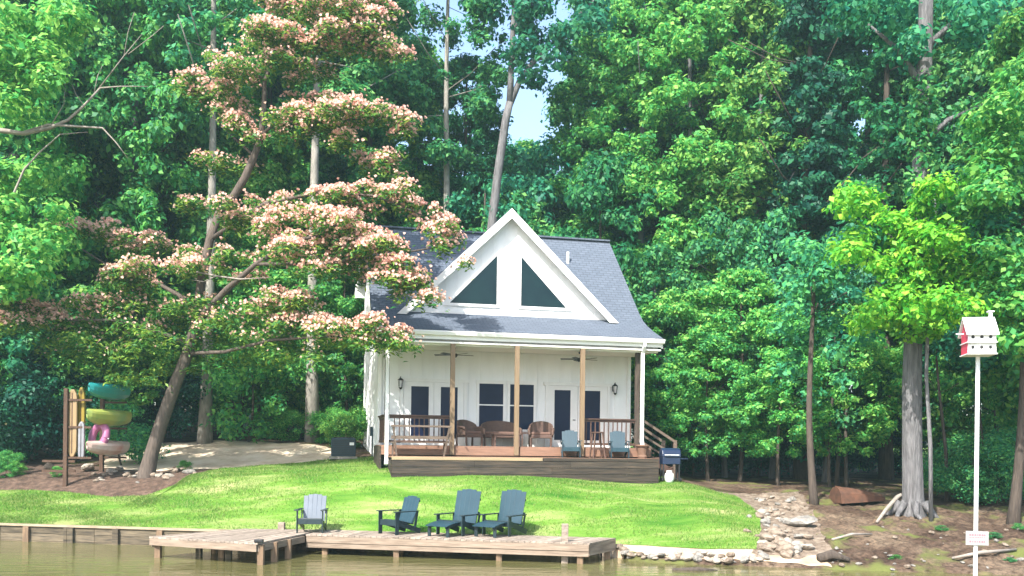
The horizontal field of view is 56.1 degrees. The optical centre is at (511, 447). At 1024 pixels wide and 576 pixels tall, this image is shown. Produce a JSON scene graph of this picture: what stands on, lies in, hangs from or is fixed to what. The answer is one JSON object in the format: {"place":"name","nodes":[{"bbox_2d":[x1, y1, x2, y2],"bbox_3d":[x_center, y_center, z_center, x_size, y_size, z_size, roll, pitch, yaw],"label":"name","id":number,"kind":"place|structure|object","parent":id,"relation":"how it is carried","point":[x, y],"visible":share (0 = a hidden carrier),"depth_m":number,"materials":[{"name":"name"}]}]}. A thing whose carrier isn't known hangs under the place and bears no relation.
{"place":"outdoors","nodes":[
{"label":"outdoors","id":0,"kind":"place"},
{"bbox_2d":[104,440,330,470],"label":"driveway","id":1,"kind":"structure","parent":0,"point":[216,454],"depth_m":37.48,"materials":[{"name":"grey concrete"}]},
{"bbox_2d":[0,457,761,548],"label":"lawn","id":2,"kind":"structure","parent":0,"point":[349,497],"depth_m":28.62,"materials":[{"name":"green plant"}]},
{"bbox_2d":[0,462,211,496],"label":"mulch bed","id":3,"kind":"object","parent":2,"relation":"on","point":[35,477],"visible":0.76,"depth_m":31.68,"materials":[{"name":"brown soil"}]},
{"bbox_2d":[0,354,53,462],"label":"shrub","id":4,"kind":"object","parent":3,"relation":"on","point":[3,443],"visible":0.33,"depth_m":34.84,"materials":[{"name":"green plant"}]},
{"bbox_2d":[0,351,89,462],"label":"shrub","id":5,"kind":"object","parent":3,"relation":"on","point":[37,374],"visible":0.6,"depth_m":35.30,"materials":[{"name":"green plant"}]},
{"bbox_2d":[0,0,161,304],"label":"dead branched tree","id":6,"kind":"object","parent":3,"relation":"on","point":[19,100],"visible":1,"depth_m":29.92,"materials":[{"name":"green plant"}]},
{"bbox_2d":[42,388,126,486],"bbox_3d":[-14.520,-0.226,32.300,2.443,3.452,1.730,1,0,0],"label":"kayak rack","id":7,"kind":"object","parent":3,"relation":"on","point":[65,460],"visible":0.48,"depth_m":31.48,"materials":[{"name":"brown wood"}]},
{"bbox_2d":[68,389,77,456],"bbox_3d":[-14.447,-0.819,31.578,0.316,2.212,0.104,1,0,6],"label":"paddle board","id":8,"kind":"object","parent":7,"relation":"on","point":[73,432],"visible":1,"depth_m":31.53,"materials":[{"name":"beige plastic"}]},
{"bbox_2d":[86,440,129,454],"bbox_3d":[-13.620,-0.005,32.370,0.780,0.500,2.462,1,0,10],"label":"kayak","id":9,"kind":"object","parent":7,"relation":"on","point":[110,447],"visible":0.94,"depth_m":31.91,"materials":[{"name":"plastic"}]},
{"bbox_2d":[86,409,131,425],"bbox_3d":[-13.582,-1.019,32.370,0.780,0.580,2.462,1,0,12],"label":"kayak","id":10,"kind":"object","parent":7,"relation":"on","point":[110,417],"visible":0.99,"depth_m":31.91,"materials":[{"name":"plastic"}]},
{"bbox_2d":[88,383,130,399],"bbox_3d":[-13.570,-1.894,32.370,0.800,0.540,2.462,1,0,9],"label":"kayak","id":11,"kind":"object","parent":7,"relation":"on","point":[106,391],"visible":0.92,"depth_m":31.87,"materials":[{"name":"teal plastic"}]},
{"bbox_2d":[0,0,475,478],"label":"mimosa tree","id":12,"kind":"object","parent":3,"relation":"on","point":[347,28],"visible":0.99,"depth_m":31.26,"materials":[{"name":"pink plant"}]},
{"bbox_2d":[329,437,356,458],"bbox_3d":[-6.183,0.000,35.200,1.000,0.810,0.950,1,0,-10],"label":"air conditioner","id":13,"kind":"object","parent":2,"relation":"on","point":[343,447],"visible":1,"depth_m":34.78,"materials":[{"name":"paint"}]},
{"bbox_2d":[0,540,1019,575],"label":"water","id":14,"kind":"structure","parent":0,"point":[21,558],"depth_m":23.42,"materials":[{"name":"brown liquid"}]},
{"bbox_2d":[149,522,615,564],"bbox_3d":[-3.227,2.966,25.049,11.968,2.190,3.999,1,0,0],"label":"dock","id":15,"kind":"object","parent":14,"relation":"in","point":[225,543],"visible":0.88,"depth_m":24.73,"materials":[{"name":"brown wood"}]},
{"bbox_2d":[294,494,328,532],"bbox_3d":[-5.456,1.784,26.261,0.860,1.014,0.981,1,0,-2],"label":"adirondack chair","id":16,"kind":"object","parent":15,"relation":"on","point":[315,510],"visible":1,"depth_m":26.54,"materials":[{"name":"grey plastic"}]},
{"bbox_2d":[376,496,420,534],"bbox_3d":[-3.042,1.814,26.084,0.860,1.014,0.981,1,0,42],"label":"adirondack chair","id":17,"kind":"object","parent":15,"relation":"on","point":[406,515],"visible":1,"depth_m":26.09,"materials":[{"name":"blue plastic"}]},
{"bbox_2d":[425,489,481,536],"bbox_3d":[-1.565,1.732,25.835,1.018,1.215,1.599,1,0,32],"label":"chair","id":18,"kind":"object","parent":15,"relation":"on","point":[465,513],"visible":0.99,"depth_m":26.21,"materials":[{"name":"blue plastic"}]},
{"bbox_2d":[473,489,526,537],"bbox_3d":[-0.330,1.747,25.882,1.018,1.215,1.599,1,0,32],"label":"chair","id":19,"kind":"object","parent":15,"relation":"on","point":[511,513],"visible":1,"depth_m":26.25,"materials":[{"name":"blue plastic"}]},
{"bbox_2d":[956,311,999,575],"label":"birdhouse","id":20,"kind":"object","parent":14,"relation":"in","point":[977,336],"visible":1,"depth_m":15.97,"materials":[{"name":"white wood"}]},
{"bbox_2d":[1,405,1023,575],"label":"ground","id":21,"kind":"structure","parent":0,"point":[915,543],"depth_m":27.53,"materials":[{"name":"brown soil"}]},
{"bbox_2d":[0,253,63,438],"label":"understory tree","id":22,"kind":"object","parent":21,"relation":"on","point":[12,363],"visible":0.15,"depth_m":35.01,"materials":[{"name":"green plant"}]},
{"bbox_2d":[0,0,104,395],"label":"broadleaf tree","id":23,"kind":"object","parent":21,"relation":"on","point":[61,144],"visible":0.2,"depth_m":37.18,"materials":[{"name":"green plant"}]},
{"bbox_2d":[0,254,114,458],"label":"understory tree","id":24,"kind":"object","parent":21,"relation":"on","point":[29,340],"visible":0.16,"depth_m":36.29,"materials":[{"name":"green plant"}]},
{"bbox_2d":[2,346,127,459],"bbox_3d":[-18.021,-1.597,37.564,4.675,5.144,5.479,1,0,31],"label":"shrub","id":25,"kind":"object","parent":21,"relation":"on","point":[50,425],"visible":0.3,"depth_m":36.36,"materials":[{"name":"green plant"}]},
{"bbox_2d":[0,0,185,440],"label":"broadleaf tree","id":26,"kind":"object","parent":21,"relation":"on","point":[108,99],"visible":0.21,"depth_m":39.28,"materials":[{"name":"green plant"}]},
{"bbox_2d":[30,224,180,408],"bbox_3d":[-16.426,-4.276,39.083,6.290,9.709,6.488,1,0,28],"label":"understory tree","id":27,"kind":"object","parent":21,"relation":"on","point":[150,395],"visible":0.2,"depth_m":38.22,"materials":[{"name":"green plant"}]},
{"bbox_2d":[85,399,170,465],"bbox_3d":[-14.504,-0.480,35.496,3.527,3.065,3.490,1,0,33],"label":"shrub","id":28,"kind":"object","parent":21,"relation":"on","point":[141,437],"visible":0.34,"depth_m":35.37,"materials":[{"name":"green plant"}]},
{"bbox_2d":[26,0,244,440],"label":"broadleaf tree","id":29,"kind":"object","parent":21,"relation":"on","point":[130,139],"visible":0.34,"depth_m":39.54,"materials":[{"name":"green plant"}]},
{"bbox_2d":[0,523,270,549],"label":"retaining wall","id":30,"kind":"structure","parent":21,"relation":"on","point":[115,535],"depth_m":27.68,"materials":[{"name":"brown wood"}]},
{"bbox_2d":[125,356,207,442],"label":"shrub","id":31,"kind":"object","parent":21,"relation":"on","point":[189,389],"visible":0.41,"depth_m":40.29,"materials":[{"name":"green plant"}]},
{"bbox_2d":[114,259,228,437],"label":"understory tree","id":32,"kind":"object","parent":21,"relation":"on","point":[192,287],"visible":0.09,"depth_m":41.96,"materials":[{"name":"green plant"}]},
{"bbox_2d":[111,0,282,431],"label":"broadleaf tree","id":33,"kind":"object","parent":21,"relation":"on","point":[201,6],"visible":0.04,"depth_m":44.95,"materials":[{"name":"green plant"}]},
{"bbox_2d":[138,0,282,443],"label":"tall tree","id":34,"kind":"object","parent":21,"relation":"on","point":[166,10],"visible":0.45,"depth_m":39.29,"materials":[{"name":"green plant"}]},
{"bbox_2d":[162,6,296,433],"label":"broadleaf tree","id":35,"kind":"object","parent":21,"relation":"on","point":[277,180],"visible":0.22,"depth_m":42.66,"materials":[{"name":"green plant"}]},
{"bbox_2d":[173,230,306,437],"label":"understory tree","id":36,"kind":"object","parent":21,"relation":"on","point":[243,241],"visible":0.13,"depth_m":41.75,"materials":[{"name":"green plant"}]},
{"bbox_2d":[190,326,311,442],"bbox_3d":[-11.156,-2.531,40.786,5.136,5.833,5.289,1,0,-33],"label":"shrub","id":37,"kind":"object","parent":21,"relation":"on","point":[221,391],"visible":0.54,"depth_m":39.73,"materials":[{"name":"green plant"}]},
{"bbox_2d":[201,0,346,430],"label":"broadleaf tree","id":38,"kind":"object","parent":21,"relation":"on","point":[295,159],"visible":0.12,"depth_m":44.02,"materials":[{"name":"green plant"}]},
{"bbox_2d":[269,407,306,440],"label":"shrub","id":39,"kind":"object","parent":21,"relation":"on","point":[291,418],"visible":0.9,"depth_m":41.12,"materials":[{"name":"green plant"}]},
{"bbox_2d":[230,255,349,436],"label":"understory tree","id":40,"kind":"object","parent":21,"relation":"on","point":[327,374],"visible":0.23,"depth_m":41.84,"materials":[{"name":"green plant"}]},
{"bbox_2d":[238,0,400,441],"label":"tall tree","id":41,"kind":"object","parent":21,"relation":"on","point":[355,76],"visible":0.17,"depth_m":41.32,"materials":[{"name":"green plant"}]},
{"bbox_2d":[246,62,393,379],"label":"broadleaf tree","id":42,"kind":"object","parent":21,"relation":"on","point":[279,89],"visible":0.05,"depth_m":46.62,"materials":[{"name":"green plant"}]},
{"bbox_2d":[288,255,364,436],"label":"understory tree","id":43,"kind":"object","parent":21,"relation":"on","point":[346,306],"visible":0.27,"depth_m":41.58,"materials":[{"name":"green plant"}]},
{"bbox_2d":[297,347,363,432],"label":"shrub","id":44,"kind":"object","parent":21,"relation":"on","point":[331,394],"visible":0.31,"depth_m":43.29,"materials":[{"name":"green plant"}]},
{"bbox_2d":[314,412,365,445],"bbox_3d":[-6.877,-0.589,38.504,2.054,1.697,2.116,1,0,-27],"label":"shrub","id":45,"kind":"object","parent":21,"relation":"on","point":[340,421],"visible":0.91,"depth_m":38.07,"materials":[{"name":"green plant"}]},
{"bbox_2d":[321,405,367,446],"bbox_3d":[-6.499,-0.775,39.016,2.539,2.036,2.465,1,0,-39],"label":"shrub","id":46,"kind":"object","parent":21,"relation":"on","point":[360,414],"visible":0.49,"depth_m":38.55,"materials":[{"name":"green plant"}]},
{"bbox_2d":[301,0,443,430],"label":"broadleaf tree","id":47,"kind":"object","parent":21,"relation":"on","point":[368,134],"visible":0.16,"depth_m":46.41,"materials":[{"name":"green plant"}]},
{"bbox_2d":[364,36,460,226],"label":"broadleaf tree","id":48,"kind":"object","parent":21,"relation":"on","point":[423,177],"visible":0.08,"depth_m":48.24,"materials":[{"name":"green plant"}]},
{"bbox_2d":[378,0,514,222],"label":"tall tree","id":49,"kind":"object","parent":21,"relation":"on","point":[458,156],"visible":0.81,"depth_m":45.30,"materials":[{"name":"green plant"}]},
{"bbox_2d":[407,52,517,230],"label":"broadleaf tree","id":50,"kind":"object","parent":21,"relation":"on","point":[480,130],"visible":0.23,"depth_m":47.93,"materials":[{"name":"green plant"}]},
{"bbox_2d":[444,172,533,231],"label":"understory tree","id":51,"kind":"object","parent":21,"relation":"on","point":[460,206],"visible":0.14,"depth_m":45.53,"materials":[{"name":"green plant"}]},
{"bbox_2d":[468,135,528,176],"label":"broadleaf tree","id":52,"kind":"object","parent":21,"relation":"on","point":[516,153],"visible":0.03,"depth_m":55.32,"materials":[{"name":"green plant"}]},
{"bbox_2d":[462,184,561,236],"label":"understory tree","id":53,"kind":"object","parent":21,"relation":"on","point":[534,222],"visible":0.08,"depth_m":45.16,"materials":[{"name":"green plant"}]},
{"bbox_2d":[355,208,677,483],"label":"cottage","id":54,"kind":"structure","parent":21,"relation":"on","point":[528,307],"depth_m":33.96,"materials":[{"name":"white paint"}]},
{"bbox_2d":[403,382,433,444],"bbox_3d":[-3.298,-1.218,33.796,1.062,2.215,0.050,1,0,-13],"label":"door","id":55,"kind":"structure","parent":54,"relation":"in","point":[418,397],"depth_m":33.78,"materials":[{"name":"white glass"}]},
{"bbox_2d":[390,425,451,455],"bbox_3d":[-2.968,-0.225,30.942,1.920,1.003,0.805,1,0,-13],"label":"bench","id":56,"kind":"object","parent":54,"relation":"on","point":[445,444],"visible":0.95,"depth_m":30.66,"materials":[{"name":"wood"}]},
{"bbox_2d":[433,382,463,444],"bbox_3d":[-2.248,-1.205,34.038,1.062,2.215,0.050,1,0,-13],"label":"door","id":57,"kind":"structure","parent":54,"relation":"in","point":[441,391],"depth_m":34.00,"materials":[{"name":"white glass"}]},
{"bbox_2d":[444,250,499,307],"bbox_3d":[-1.401,-5.993,33.729,2.000,2.050,0.040,1,0,-13],"label":"gable window","id":58,"kind":"structure","parent":54,"relation":"in","point":[484,290],"depth_m":33.82,"materials":[{"name":"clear glass"}]},
{"bbox_2d":[476,380,506,426],"bbox_3d":[-0.747,-1.509,34.363,1.118,1.820,0.100,1,0,-13],"label":"window","id":59,"kind":"structure","parent":54,"relation":"in","point":[490,394],"depth_m":34.36,"materials":[{"name":"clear glass"}]},
{"bbox_2d":[507,381,536,431],"bbox_3d":[0.352,-1.496,34.617,1.116,1.820,0.100,1,0,-13],"label":"window","id":60,"kind":"structure","parent":54,"relation":"in","point":[527,389],"depth_m":34.63,"materials":[{"name":"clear glass"}]},
{"bbox_2d":[518,252,571,310],"bbox_3d":[1.201,-5.961,34.328,2.000,2.050,0.040,1,0,-13],"label":"gable window","id":61,"kind":"structure","parent":54,"relation":"in","point":[534,293],"depth_m":34.23,"materials":[{"name":"white glass"}]},
{"bbox_2d":[548,385,577,446],"bbox_3d":[1.850,-1.155,34.984,1.109,2.215,0.050,1,0,-13],"label":"door","id":62,"kind":"structure","parent":54,"relation":"in","point":[562,400],"depth_m":34.95,"materials":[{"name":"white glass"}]},
{"bbox_2d":[577,386,606,446],"bbox_3d":[2.946,-1.142,35.237,1.109,2.215,0.050,1,0,-13],"label":"door","id":63,"kind":"structure","parent":54,"relation":"in","point":[595,397],"depth_m":35.23,"materials":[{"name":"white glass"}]},
{"bbox_2d":[458,0,617,229],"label":"forked tree","id":64,"kind":"object","parent":21,"relation":"on","point":[526,14],"visible":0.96,"depth_m":43.50,"materials":[{"name":"green plant"}]},
{"bbox_2d":[506,134,619,254],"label":"understory tree","id":65,"kind":"object","parent":21,"relation":"on","point":[531,177],"visible":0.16,"depth_m":46.73,"materials":[{"name":"green plant"}]},
{"bbox_2d":[540,0,665,252],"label":"broadleaf tree","id":66,"kind":"object","parent":21,"relation":"on","point":[553,110],"visible":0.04,"depth_m":50.64,"materials":[{"name":"green plant"}]},
{"bbox_2d":[536,147,673,415],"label":"understory tree","id":67,"kind":"object","parent":21,"relation":"on","point":[598,193],"visible":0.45,"depth_m":42.37,"materials":[{"name":"green plant"}]},
{"bbox_2d":[541,0,670,369],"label":"broadleaf tree","id":68,"kind":"object","parent":21,"relation":"on","point":[582,94],"visible":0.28,"depth_m":46.61,"materials":[{"name":"green plant"}]},
{"bbox_2d":[566,0,711,364],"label":"broadleaf tree","id":69,"kind":"object","parent":21,"relation":"on","point":[629,58],"visible":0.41,"depth_m":44.21,"materials":[{"name":"green plant"}]},
{"bbox_2d":[624,238,722,456],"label":"understory tree","id":70,"kind":"object","parent":21,"relation":"on","point":[657,257],"visible":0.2,"depth_m":41.15,"materials":[{"name":"green plant"}]},
{"bbox_2d":[631,379,728,472],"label":"shrub","id":71,"kind":"object","parent":21,"relation":"on","point":[665,388],"visible":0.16,"depth_m":40.44,"materials":[{"name":"green plant"}]},
{"bbox_2d":[630,287,740,471],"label":"understory tree","id":72,"kind":"object","parent":21,"relation":"on","point":[666,303],"visible":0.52,"depth_m":38.83,"materials":[{"name":"green plant"}]},
{"bbox_2d":[619,0,777,472],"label":"broadleaf tree","id":73,"kind":"object","parent":21,"relation":"on","point":[683,43],"visible":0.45,"depth_m":43.03,"materials":[{"name":"green plant"}]},
{"bbox_2d":[652,326,770,480],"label":"understory tree","id":74,"kind":"object","parent":21,"relation":"on","point":[678,423],"visible":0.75,"depth_m":37.64,"materials":[{"name":"green plant"}]},
{"bbox_2d":[599,544,831,566],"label":"shore sand","id":75,"kind":"structure","parent":21,"relation":"on","point":[810,560],"depth_m":24.90,"materials":[{"name":"beige sand"}]},
{"bbox_2d":[656,205,786,477],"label":"understory tree","id":76,"kind":"object","parent":21,"relation":"on","point":[729,250],"visible":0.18,"depth_m":40.91,"materials":[{"name":"green plant"}]},
{"bbox_2d":[656,0,810,471],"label":"broadleaf tree","id":77,"kind":"object","parent":21,"relation":"on","point":[703,63],"visible":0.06,"depth_m":44.68,"materials":[{"name":"green plant"}]},
{"bbox_2d":[665,266,805,480],"bbox_3d":[9.322,-2.814,39.577,6.164,9.223,5.975,1,0,18],"label":"understory tree","id":78,"kind":"object","parent":21,"relation":"on","point":[723,293],"visible":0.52,"depth_m":38.29,"materials":[{"name":"green plant"}]},
{"bbox_2d":[681,0,838,475],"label":"broadleaf tree","id":79,"kind":"object","parent":21,"relation":"on","point":[751,14],"visible":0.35,"depth_m":42.27,"materials":[{"name":"green plant"}]},
{"bbox_2d":[719,201,842,478],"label":"understory tree","id":80,"kind":"object","parent":21,"relation":"on","point":[776,220],"visible":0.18,"depth_m":40.86,"materials":[{"name":"green plant"}]},
{"bbox_2d":[717,309,847,485],"bbox_3d":[10.651,-1.852,37.900,5.032,7.379,5.191,1,0,-32],"label":"understory tree","id":81,"kind":"object","parent":21,"relation":"on","point":[770,356],"visible":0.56,"depth_m":36.94,"materials":[{"name":"green plant"}]},
{"bbox_2d":[728,0,876,479],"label":"tree","id":82,"kind":"object","parent":21,"relation":"on","point":[821,167],"visible":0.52,"depth_m":41.14,"materials":[{"name":"green plant"}]},
{"bbox_2d":[765,230,886,504],"bbox_3d":[10.265,-2.420,31.324,3.959,9.471,3.779,1,0,0],"label":"sapling","id":83,"kind":"object","parent":21,"relation":"on","point":[825,274],"visible":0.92,"depth_m":31.39,"materials":[{"name":"green plant"}]},
{"bbox_2d":[760,246,899,482],"bbox_3d":[13.058,-3.307,39.812,5.206,10.591,5.451,1,0,-28],"label":"understory tree","id":84,"kind":"object","parent":21,"relation":"on","point":[852,418],"visible":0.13,"depth_m":38.81,"materials":[{"name":"green plant"}]},
{"bbox_2d":[803,278,867,486],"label":"sapling","id":85,"kind":"object","parent":21,"relation":"on","point":[856,298],"visible":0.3,"depth_m":37.44,"materials":[{"name":"green plant"}]},
{"bbox_2d":[764,0,910,475],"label":"broadleaf tree","id":86,"kind":"object","parent":21,"relation":"on","point":[876,62],"visible":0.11,"depth_m":43.88,"materials":[{"name":"green plant"}]},
{"bbox_2d":[795,226,885,485],"bbox_3d":[13.117,-3.404,38.874,3.690,10.780,3.724,1,0,20],"label":"sapling","id":87,"kind":"object","parent":21,"relation":"on","point":[865,279],"visible":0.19,"depth_m":38.23,"materials":[{"name":"green plant"}]},
{"bbox_2d":[787,292,923,486],"bbox_3d":[13.562,-2.147,38.410,5.515,8.252,5.346,1,0,35],"label":"understory tree","id":88,"kind":"object","parent":21,"relation":"on","point":[879,427],"visible":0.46,"depth_m":37.36,"materials":[{"name":"green plant"}]},
{"bbox_2d":[829,486,885,503],"bbox_3d":[11.546,1.545,31.920,1.705,0.568,0.935,1,0,-8],"label":"upturned boat","id":89,"kind":"object","parent":21,"relation":"on","point":[842,495],"visible":1,"depth_m":31.60,"materials":[{"name":"brown wood"}]},
{"bbox_2d":[796,0,973,479],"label":"broadleaf tree","id":90,"kind":"object","parent":21,"relation":"on","point":[858,97],"visible":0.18,"depth_m":41.77,"materials":[{"name":"green plant"}]},
{"bbox_2d":[849,401,932,474],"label":"shrub","id":91,"kind":"object","parent":21,"relation":"on","point":[865,465],"visible":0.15,"depth_m":45.90,"materials":[{"name":"green plant"}]},
{"bbox_2d":[814,0,1021,519],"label":"tree","id":92,"kind":"object","parent":21,"relation":"on","point":[963,23],"visible":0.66,"depth_m":29.02,"materials":[{"name":"green plant"}]},
{"bbox_2d":[819,169,1020,521],"bbox_3d":[11.692,-2.771,27.710,7.752,10.392,4.674,1,0,-34],"label":"young tree","id":93,"kind":"object","parent":21,"relation":"on","point":[918,251],"visible":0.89,"depth_m":27.50,"materials":[{"name":"green plant"}]},
{"bbox_2d":[870,260,974,478],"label":"understory tree","id":94,"kind":"object","parent":21,"relation":"on","point":[899,343],"visible":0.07,"depth_m":40.50,"materials":[{"name":"green plant"}]},
{"bbox_2d":[867,1,1022,462],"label":"broadleaf tree","id":95,"kind":"object","parent":21,"relation":"on","point":[949,97],"visible":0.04,"depth_m":42.32,"materials":[{"name":"green plant"}]},
{"bbox_2d":[923,441,972,500],"bbox_3d":[15.245,0.916,33.535,2.618,2.434,2.646,1,0,-15],"label":"shrub","id":96,"kind":"object","parent":21,"relation":"on","point":[940,455],"visible":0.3,"depth_m":33.52,"materials":[{"name":"green plant"}]},
{"bbox_2d":[882,0,1023,430],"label":"broadleaf tree","id":97,"kind":"object","parent":21,"relation":"on","point":[971,77],"visible":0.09,"depth_m":40.41,"materials":[{"name":"green plant"}]},
{"bbox_2d":[900,310,1007,500],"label":"sapling","id":98,"kind":"object","parent":21,"relation":"on","point":[950,343],"visible":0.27,"depth_m":32.43,"materials":[{"name":"green plant"}]},
{"bbox_2d":[924,437,1009,504],"bbox_3d":[15.338,0.934,32.056,2.822,2.596,2.792,1,0,-39],"label":"shrub","id":99,"kind":"object","parent":21,"relation":"on","point":[940,484],"visible":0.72,"depth_m":31.83,"materials":[{"name":"green plant"}]},
{"bbox_2d":[929,270,1019,438],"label":"understory tree","id":100,"kind":"object","parent":21,"relation":"on","point":[965,399],"visible":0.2,"depth_m":37.93,"materials":[{"name":"green plant"}]},
{"bbox_2d":[931,52,1023,366],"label":"overhanging tree","id":101,"kind":"object","parent":21,"relation":"on","point":[991,189],"visible":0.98,"depth_m":26.09,"materials":[{"name":"green plant"}]},
{"bbox_2d":[942,0,1023,419],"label":"broadleaf tree","id":102,"kind":"object","parent":21,"relation":"on","point":[1008,45],"visible":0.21,"depth_m":33.46,"materials":[{"name":"green plant"}]},
{"bbox_2d":[949,438,1023,504],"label":"shrub","id":103,"kind":"object","parent":21,"relation":"on","point":[996,456],"visible":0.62,"depth_m":31.21,"materials":[{"name":"green plant"}]},
{"bbox_2d":[953,159,1023,524],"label":"sapling","id":104,"kind":"object","parent":21,"relation":"on","point":[1014,509],"visible":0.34,"depth_m":27.75,"materials":[{"name":"green plant"}]},
{"bbox_2d":[971,422,1023,504],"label":"shrub","id":105,"kind":"object","parent":21,"relation":"on","point":[1000,437],"visible":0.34,"depth_m":32.36,"materials":[{"name":"green plant"}]},
{"bbox_2d":[86,0,987,444],"label":"sky","id":106,"kind":"structure","parent":0,"point":[527,109],"materials":[{"name":"white"}]},
{"bbox_2d":[717,491,832,558],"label":"gravel path","id":107,"kind":"structure","parent":0,"point":[819,543],"depth_m":28.92,"materials":[{"name":"beige stone"}]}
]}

